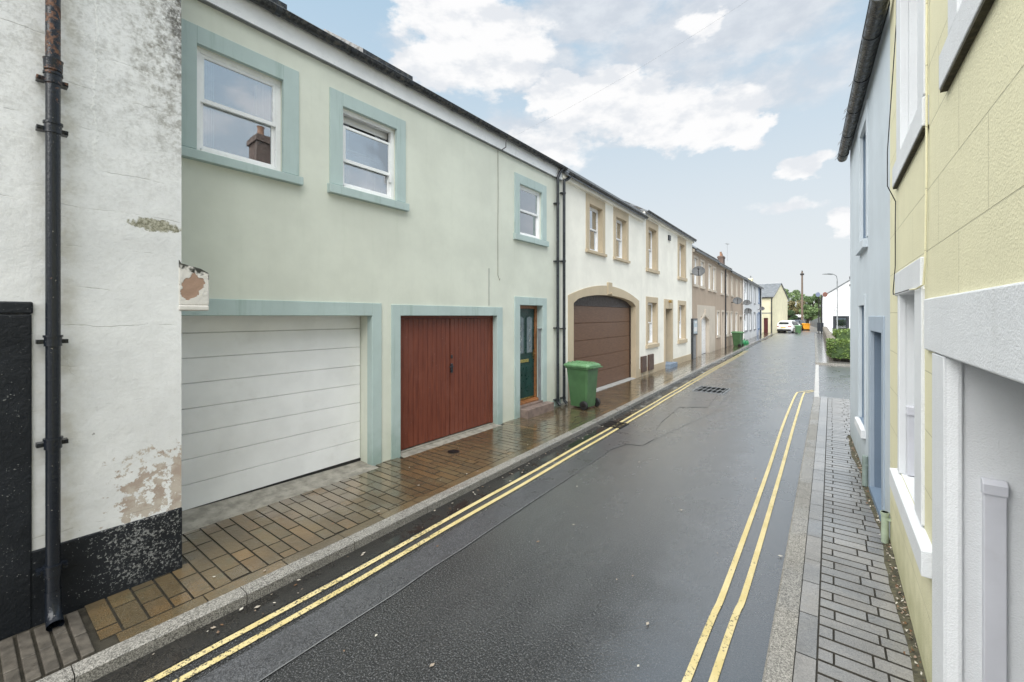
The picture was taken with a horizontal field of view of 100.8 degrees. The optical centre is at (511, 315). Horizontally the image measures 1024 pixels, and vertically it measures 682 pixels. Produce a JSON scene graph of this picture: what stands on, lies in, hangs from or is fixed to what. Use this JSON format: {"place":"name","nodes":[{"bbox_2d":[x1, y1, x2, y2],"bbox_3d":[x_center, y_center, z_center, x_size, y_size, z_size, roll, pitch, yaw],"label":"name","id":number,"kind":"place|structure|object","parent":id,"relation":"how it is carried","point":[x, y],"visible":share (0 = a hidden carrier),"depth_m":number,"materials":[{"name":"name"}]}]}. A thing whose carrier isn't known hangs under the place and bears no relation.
{"place":"outdoors","nodes":[
{"label":"outdoors","id":0,"kind":"place"},
{"bbox_2d":[0,333,768,681],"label":"pavement bedding","id":1,"kind":"object","parent":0,"point":[102,645],"visible":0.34,"depth_m":2.84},
{"bbox_2d":[0,611,94,681],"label":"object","id":2,"kind":"object","parent":1,"relation":"on","point":[48,657],"visible":0.77,"depth_m":2.66,"materials":[{"name":"grey stone"},{"name":"concrete"}]},
{"bbox_2d":[84,332,770,641],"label":"pavement","id":3,"kind":"structure","parent":0,"point":[360,502],"depth_m":4.53,"materials":[{"name":"brown stone"}]},
{"bbox_2d":[182,424,500,533],"bbox_3d":[-2.117,2.078,6.354,0.970,0.085,5.240,0,0,37],"label":"garage apron","id":4,"kind":"object","parent":3,"relation":"on","point":[195,518],"visible":0.39,"depth_m":5.01,"materials":[{"name":"grey concrete"}]},
{"bbox_2d":[447,449,459,453],"bbox_3d":[-0.910,2.121,6.591,0.190,0.028,0.190,0,0,37],"label":"manhole cover","id":5,"kind":"object","parent":3,"relation":"on","point":[453,451],"visible":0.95,"depth_m":6.58,"materials":[{"name":"metal"}]},
{"bbox_2d":[564,360,602,409],"bbox_3d":[1.657,1.593,9.803,0.784,1.045,0.600,0,0,43],"label":"wheelie bin","id":6,"kind":"object","parent":3,"relation":"on","point":[582,379],"visible":1,"depth_m":9.64,"materials":[{"name":"green plastic"}]},
{"bbox_2d":[691,318,697,358],"bbox_3d":[8.955,1.125,20.895,0.203,1.979,0.950,0,0,36],"label":"notice board","id":7,"kind":"object","parent":3,"relation":"on","point":[694,327],"visible":0.77,"depth_m":20.77,"materials":[{"name":"black paint"}]},
{"bbox_2d":[731,331,743,345],"bbox_3d":[15.757,1.617,29.517,0.600,1.045,0.784,0,0,-43],"label":"wheelie bin","id":8,"kind":"object","parent":3,"relation":"on","point":[737,336],"visible":0.98,"depth_m":29.38,"materials":[{"name":"green plastic"}]},
{"bbox_2d":[142,331,832,681],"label":"road","id":9,"kind":"structure","parent":0,"point":[510,599],"depth_m":3.63,"materials":[{"name":"grey asphalt"}]},
{"bbox_2d":[36,333,772,681],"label":"kerb","id":10,"kind":"structure","parent":9,"relation":"on","point":[114,657],"depth_m":3.47,"materials":[{"name":"concrete"}]},
{"bbox_2d":[93,334,774,681],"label":"road channel","id":11,"kind":"object","parent":9,"relation":"on","point":[141,669],"visible":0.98,"depth_m":3.57,"materials":[{"name":"asphalt"},{"name":"yellow road paint"}]},
{"bbox_2d":[601,420,628,428],"bbox_3d":[2.070,2.208,8.521,0.410,0.056,0.440,0,0,37],"label":"drain grate","id":12,"kind":"object","parent":11,"relation":"in","point":[610,423],"visible":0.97,"depth_m":8.50,"materials":[{"name":"metal"}]},
{"bbox_2d":[144,351,744,681],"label":"yellow line","id":13,"kind":"object","parent":9,"relation":"on","point":[223,641],"visible":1,"depth_m":3.53,"materials":[{"name":"paint"}]},
{"bbox_2d":[194,392,717,681],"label":"road patch","id":14,"kind":"object","parent":9,"relation":"on","point":[258,662],"visible":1,"depth_m":3.61,"materials":[{"name":"grey asphalt"}]},
{"bbox_2d":[258,428,641,681],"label":"road seam","id":15,"kind":"object","parent":14,"relation":"on","point":[419,576],"visible":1,"depth_m":3.44,"materials":[{"name":"black asphalt"}]},
{"bbox_2d":[172,351,746,681],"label":"yellow line","id":16,"kind":"object","parent":9,"relation":"on","point":[182,678],"visible":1,"depth_m":3.55,"materials":[{"name":"paint"}]},
{"bbox_2d":[152,396,782,666],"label":"leaf litter","id":17,"kind":"object","parent":9,"relation":"on","point":[647,623],"visible":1,"depth_m":3.50,"materials":[{"name":"brown plant"}]},
{"bbox_2d":[648,395,727,441],"bbox_3d":[4.294,2.192,9.497,0.277,0.001,5.738,0,0,40],"label":"road seam","id":18,"kind":"object","parent":9,"relation":"on","point":[692,421],"visible":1,"depth_m":8.82,"materials":[{"name":"black asphalt"}]},
{"bbox_2d":[692,386,730,393],"bbox_3d":[5.917,2.210,12.545,0.840,0.056,1.100,0,0,37],"label":"drain grate","id":19,"kind":"object","parent":9,"relation":"on","point":[710,388],"visible":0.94,"depth_m":12.55,"materials":[{"name":"grey metal"}]},
{"bbox_2d":[682,390,811,681],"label":"yellow line","id":20,"kind":"object","parent":9,"relation":"on","point":[692,665],"visible":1,"depth_m":3.51,"materials":[{"name":"paint"}]},
{"bbox_2d":[708,391,813,681],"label":"yellow line","id":21,"kind":"object","parent":9,"relation":"on","point":[718,664],"visible":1,"depth_m":3.49,"materials":[{"name":"paint"}]},
{"bbox_2d":[777,320,801,332],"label":"parked car","id":22,"kind":"object","parent":9,"relation":"on","point":[785,325],"visible":0.78,"depth_m":53.63,"materials":[{"name":"white paint"}]},
{"bbox_2d":[762,397,819,681],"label":"kerb","id":23,"kind":"structure","parent":9,"relation":"on","point":[779,664],"depth_m":3.40,"materials":[{"name":"concrete"}]},
{"bbox_2d":[794,325,801,333],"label":"wheelie bin","id":24,"kind":"object","parent":9,"relation":"on","point":[797,329],"visible":1,"depth_m":50.87,"materials":[{"name":"green plastic"}]},
{"bbox_2d":[794,320,806,329],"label":"parked car","id":25,"kind":"object","parent":9,"relation":"on","point":[800,322],"visible":0.08,"depth_m":62.84,"materials":[{"name":"paint"}]},
{"bbox_2d":[802,323,809,330],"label":"grit bin","id":26,"kind":"object","parent":9,"relation":"on","point":[806,326],"visible":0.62,"depth_m":62.40,"materials":[{"name":"orange plastic"}]},
{"bbox_2d":[814,364,818,396],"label":"kerb","id":27,"kind":"structure","parent":9,"relation":"on","point":[816,390],"depth_m":13.88,"materials":[{"name":"grey concrete"}]},
{"bbox_2d":[815,334,818,361],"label":"kerb","id":28,"kind":"structure","parent":9,"relation":"on","point":[816,355],"depth_m":24.97,"materials":[{"name":"concrete"}]},
{"bbox_2d":[280,0,868,305],"label":"sky","id":29,"kind":"structure","parent":0,"point":[732,134],"materials":[{"name":"blue"}]},
{"bbox_2d":[810,317,820,332],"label":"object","id":30,"kind":"object","parent":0,"point":[813,325],"visible":0.78,"depth_m":58.49,"materials":[{"name":"white"}]},
{"bbox_2d":[813,365,849,398],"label":"side street","id":31,"kind":"structure","parent":0,"point":[834,381],"depth_m":14.14,"materials":[{"name":"grey asphalt"}]},
{"bbox_2d":[815,362,849,365],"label":"kerb","id":32,"kind":"structure","parent":31,"relation":"on","point":[832,364],"depth_m":18.68,"materials":[{"name":"concrete"}]},
{"bbox_2d":[816,334,849,363],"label":"pavement","id":33,"kind":"structure","parent":0,"point":[823,357],"depth_m":23.65,"materials":[{"name":"grey concrete"}]},
{"bbox_2d":[825,273,837,329],"bbox_3d":[30.079,-0.900,40.000,1.425,6.200,0.220,0,0,0],"label":"street lamp","id":34,"kind":"object","parent":33,"relation":"on","point":[837,299],"visible":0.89,"depth_m":39.95,"materials":[{"name":"grey metal"}]},
{"bbox_2d":[822,276,849,331],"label":"white building","id":35,"kind":"structure","parent":0,"point":[829,310],"depth_m":57.14,"materials":[{"name":"paint"}]},
{"bbox_2d":[835,317,846,327],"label":"window","id":36,"kind":"structure","parent":35,"relation":"in","point":[845,318],"depth_m":56.80,"materials":[{"name":"black glass"}]},
{"bbox_2d":[792,397,889,681],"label":"pavement bedding","id":37,"kind":"object","parent":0,"point":[819,584],"visible":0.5,"depth_m":3.37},
{"bbox_2d":[793,397,913,681],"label":"pavement","id":38,"kind":"structure","parent":0,"point":[854,647],"depth_m":3.34,"materials":[{"name":"grey stone"}]},
{"bbox_2d":[847,438,924,681],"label":"leaf litter","id":39,"kind":"object","parent":38,"relation":"on","point":[896,585],"visible":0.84,"depth_m":3.25,"materials":[{"name":"brown plant"}]},
{"bbox_2d":[846,436,926,681],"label":"wall foot moss","id":40,"kind":"object","parent":38,"relation":"on","point":[918,676],"depth_m":3.21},
{"label":"ground","id":41,"kind":"structure","parent":0,"visible":0},
{"bbox_2d":[0,0,208,640],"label":"old building","id":42,"kind":"structure","parent":41,"relation":"on","point":[102,286],"depth_m":3.11,"materials":[{"name":"white paint"}]},
{"bbox_2d":[181,0,567,510],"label":"green house","id":43,"kind":"structure","parent":41,"relation":"on","point":[370,243],"depth_m":5.69,"materials":[{"name":"paint"}]},
{"bbox_2d":[197,47,280,170],"bbox_3d":[-3.075,-2.241,4.748,0.198,1.087,0.860,0,0,37],"label":"window","id":44,"kind":"structure","parent":43,"relation":"in","point":[267,118],"depth_m":4.79,"materials":[{"name":"white plastic"}]},
{"bbox_2d":[181,316,360,510],"bbox_3d":[-2.978,1.054,5.151,0.064,2.132,2.522,0,0,37],"label":"garage door","id":45,"kind":"structure","parent":43,"relation":"in","point":[267,401],"depth_m":5.09,"materials":[{"name":"white metal"}]},
{"bbox_2d":[343,109,393,199],"bbox_3d":[-2.097,-2.249,6.047,0.198,1.065,0.879,0,0,37],"label":"window","id":46,"kind":"structure","parent":43,"relation":"in","point":[368,161],"depth_m":6.04,"materials":[{"name":"glass"}]},
{"bbox_2d":[401,316,492,449],"bbox_3d":[-1.064,1.041,7.345,0.099,2.089,2.310,0,0,37],"label":"garage door","id":47,"kind":"structure","parent":43,"relation":"in","point":[447,364],"depth_m":7.25,"materials":[{"name":"red wood"}]},
{"bbox_2d":[520,305,538,404],"bbox_3d":[0.306,0.834,9.245,0.160,2.122,0.874,0,0,37],"label":"front door","id":48,"kind":"structure","parent":43,"relation":"in","point":[528,314],"depth_m":9.36,"materials":[{"name":"green wood"}]},
{"bbox_2d":[520,185,539,238],"bbox_3d":[0.345,-2.226,9.196,0.090,1.054,0.855,0,0,37],"label":"window","id":49,"kind":"structure","parent":43,"relation":"in","point":[529,199],"depth_m":9.27,"materials":[{"name":"glass"}]},
{"bbox_2d":[513,6,738,136],"bbox_3d":[2.921,-4.354,5.503,7.976,1.993,0.002,0,0,41],"label":"phone wire","id":50,"kind":"object","parent":43,"relation":"attached to","point":[621,78],"visible":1,"depth_m":6.52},
{"bbox_2d":[560,164,647,403],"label":"cream house","id":51,"kind":"structure","parent":41,"relation":"on","point":[601,276],"depth_m":12.16,"materials":[{"name":"beige paint"}]},
{"bbox_2d":[590,207,597,251],"bbox_3d":[2.204,-2.408,11.850,0.090,1.238,0.856,0,0,36],"label":"window","id":52,"kind":"structure","parent":51,"relation":"in","point":[593,212],"depth_m":12.03,"materials":[{"name":"white plastic"}]},
{"bbox_2d":[574,295,630,387],"bbox_3d":[2.693,0.747,12.585,0.080,2.735,4.470,0,0,36],"label":"garage door","id":53,"kind":"structure","parent":51,"relation":"in","point":[602,324],"depth_m":12.65,"materials":[{"name":"brown metal"}]},
{"bbox_2d":[616,219,621,257],"bbox_3d":[3.289,-2.411,13.350,0.090,1.237,0.853,0,0,36],"label":"window","id":54,"kind":"structure","parent":51,"relation":"in","point":[618,223],"depth_m":13.54,"materials":[{"name":"white plastic"}]},
{"bbox_2d":[623,200,696,376],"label":"cream house","id":55,"kind":"structure","parent":41,"relation":"on","point":[666,289],"depth_m":16.99,"materials":[{"name":"beige paint"}]},
{"bbox_2d":[649,230,651,268],"bbox_3d":[5.067,-2.481,15.856,0.090,1.493,0.960,0,0,36],"label":"window","id":56,"kind":"structure","parent":55,"relation":"in","point":[650,232],"depth_m":16.13,"materials":[{"name":"white plastic"}]},
{"bbox_2d":[648,303,652,342],"bbox_3d":[5.067,0.269,15.855,0.090,1.518,1.056,0,0,36],"label":"window","id":57,"kind":"structure","parent":55,"relation":"in","point":[649,304],"depth_m":16.13,"materials":[{"name":"white glass"}]},
{"bbox_2d":[679,305,680,338],"bbox_3d":[7.530,0.286,19.257,0.090,1.530,1.026,0,0,36],"label":"window","id":58,"kind":"structure","parent":55,"relation":"in","point":[679,305],"depth_m":19.60,"materials":[{"name":"white glass"}]},
{"bbox_2d":[680,246,680,276],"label":"window","id":59,"kind":"structure","parent":55,"relation":"in","point":[680,246],"depth_m":19.57,"materials":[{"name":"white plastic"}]},
{"bbox_2d":[692,245,719,356],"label":"terraced house","id":60,"kind":"structure","parent":41,"relation":"on","point":[704,291],"depth_m":23.61,"materials":[{"name":"paint"}]},
{"bbox_2d":[694,258,695,283],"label":"window","id":61,"kind":"structure","parent":60,"relation":"in","point":[694,258],"depth_m":21.89,"materials":[{"name":"white plastic"}]},
{"bbox_2d":[691,266,704,275],"bbox_3d":[8.896,-2.140,20.223,0.542,0.490,0.697,0,0,-14],"label":"satellite dish","id":62,"kind":"object","parent":60,"relation":"attached to","point":[698,270],"visible":0.99,"depth_m":20.27,"materials":[{"name":"metal"}]},
{"bbox_2d":[701,262,702,285],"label":"window","id":63,"kind":"structure","parent":60,"relation":"in","point":[701,262],"depth_m":23.16,"materials":[{"name":"white plastic"}]},
{"bbox_2d":[702,317,705,353],"bbox_3d":[10.493,1.082,23.483,0.060,2.116,1.942,0,0,36],"label":"front door","id":64,"kind":"structure","parent":60,"relation":"in","point":[703,320],"depth_m":23.82,"materials":[{"name":"white plastic"}]},
{"bbox_2d":[716,243,731,349],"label":"terraced house","id":65,"kind":"structure","parent":41,"relation":"on","point":[723,270],"depth_m":27.95,"materials":[{"name":"paint"}]},
{"bbox_2d":[729,270,745,345],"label":"terraced house","id":66,"kind":"structure","parent":41,"relation":"on","point":[736,311],"depth_m":32.21,"materials":[{"name":"paint"}]},
{"bbox_2d":[731,297,741,303],"bbox_3d":[16.132,-1.081,30.290,0.551,0.508,0.691,0,0,-12],"label":"satellite dish","id":67,"kind":"object","parent":66,"relation":"attached to","point":[737,300],"visible":1,"depth_m":30.35,"materials":[{"name":"metal"}]},
{"bbox_2d":[744,308,751,312],"bbox_3d":[19.545,-0.414,35.077,0.514,0.458,0.662,0,0,-14],"label":"satellite dish","id":68,"kind":"object","parent":66,"relation":"attached to","point":[747,310],"visible":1,"depth_m":35.12,"materials":[{"name":"metal"}]},
{"bbox_2d":[744,276,757,339],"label":"terraced house","id":69,"kind":"structure","parent":41,"relation":"on","point":[750,285],"depth_m":40.08,"materials":[{"name":"paint"}]},
{"bbox_2d":[744,281,745,299],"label":"window","id":70,"kind":"structure","parent":69,"relation":"in","point":[744,281],"depth_m":37.39,"materials":[{"name":"white glass"}]},
{"bbox_2d":[744,313,745,330],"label":"window","id":71,"kind":"structure","parent":69,"relation":"in","point":[744,313],"depth_m":37.40,"materials":[{"name":"white glass"}]},
{"bbox_2d":[743,300,750,304],"bbox_3d":[19.041,-1.073,34.365,0.507,0.449,0.658,0,0,-14],"label":"satellite dish","id":72,"kind":"object","parent":69,"relation":"attached to","point":[746,302],"visible":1,"depth_m":34.41,"materials":[{"name":"metal"}]},
{"bbox_2d":[756,285,763,335],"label":"terraced house","id":73,"kind":"structure","parent":41,"relation":"on","point":[759,312],"depth_m":46.44,"materials":[{"name":"paint"}]},
{"bbox_2d":[758,283,788,332],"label":"gable house","id":74,"kind":"structure","parent":41,"relation":"on","point":[775,298],"depth_m":53.86,"materials":[{"name":"paint"}]},
{"bbox_2d":[764,318,767,332],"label":"door","id":75,"kind":"structure","parent":74,"relation":"in","point":[765,319],"depth_m":53.19,"materials":[{"name":"red wood"}]},
{"bbox_2d":[788,310,797,319],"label":"tree","id":76,"kind":"object","parent":41,"relation":"on","point":[792,315],"visible":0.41,"depth_m":73.41,"materials":[{"name":"green plant"}]},
{"bbox_2d":[784,288,804,314],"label":"tree","id":77,"kind":"object","parent":41,"relation":"on","point":[797,293],"visible":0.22,"depth_m":82.63,"materials":[{"name":"green plant"}]},
{"bbox_2d":[788,300,810,320],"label":"tree","id":78,"kind":"object","parent":41,"relation":"on","point":[791,304],"visible":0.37,"depth_m":75.45,"materials":[{"name":"green plant"}]},
{"bbox_2d":[800,271,803,319],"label":"telegraph pole","id":79,"kind":"object","parent":41,"relation":"on","point":[801,273],"visible":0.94,"depth_m":63.99,"materials":[{"name":"brown wood"}]},
{"bbox_2d":[796,315,809,323],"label":"parked van","id":80,"kind":"object","parent":41,"relation":"on","point":[799,318],"visible":0.06,"depth_m":73.45,"materials":[{"name":"white paint"}]},
{"bbox_2d":[799,304,817,323],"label":"tree","id":81,"kind":"object","parent":41,"relation":"on","point":[810,311],"visible":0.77,"depth_m":73.33,"materials":[{"name":"green plant"}]},
{"bbox_2d":[803,294,820,320],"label":"tree","id":82,"kind":"object","parent":41,"relation":"on","point":[808,300],"visible":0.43,"depth_m":79.27,"materials":[{"name":"green plant"}]},
{"bbox_2d":[816,292,819,332],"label":"sign post","id":83,"kind":"object","parent":41,"relation":"on","point":[818,323],"visible":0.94,"depth_m":52.64,"materials":[{"name":"metal"}]},
{"bbox_2d":[820,292,827,333],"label":"sign post","id":84,"kind":"object","parent":41,"relation":"on","point":[825,294],"visible":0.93,"depth_m":50.77,"materials":[{"name":"metal"}]},
{"bbox_2d":[823,326,849,360],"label":"stone wall","id":85,"kind":"structure","parent":41,"relation":"on","point":[827,333],"depth_m":26.65,"materials":[{"name":"grey stone"}]},
{"bbox_2d":[825,338,849,358],"bbox_3d":[16.858,1.524,18.828,4.709,0.967,1.813,0,0,37],"label":"hedge","id":86,"kind":"object","parent":85,"relation":"on","point":[839,349],"visible":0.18,"depth_m":19.43,"materials":[{"name":"green plant"}]},
{"bbox_2d":[831,328,849,339],"bbox_3d":[23.643,1.426,24.731,7.995,1.296,3.644,0,0,37],"label":"hedge","id":87,"kind":"object","parent":85,"relation":"on","point":[843,333],"visible":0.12,"depth_m":25.67,"materials":[{"name":"green plant"}]},
{"bbox_2d":[835,0,889,537],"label":"blue house","id":88,"kind":"structure","parent":41,"relation":"on","point":[864,140],"depth_m":5.07,"materials":[{"name":"painted render"},{"name":"slate"},{"name":"white plastic"}]},
{"bbox_2d":[880,0,1023,681],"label":"yellow house","id":89,"kind":"structure","parent":41,"relation":"on","point":[955,519],"depth_m":1.95,"materials":[{"name":"paint"}]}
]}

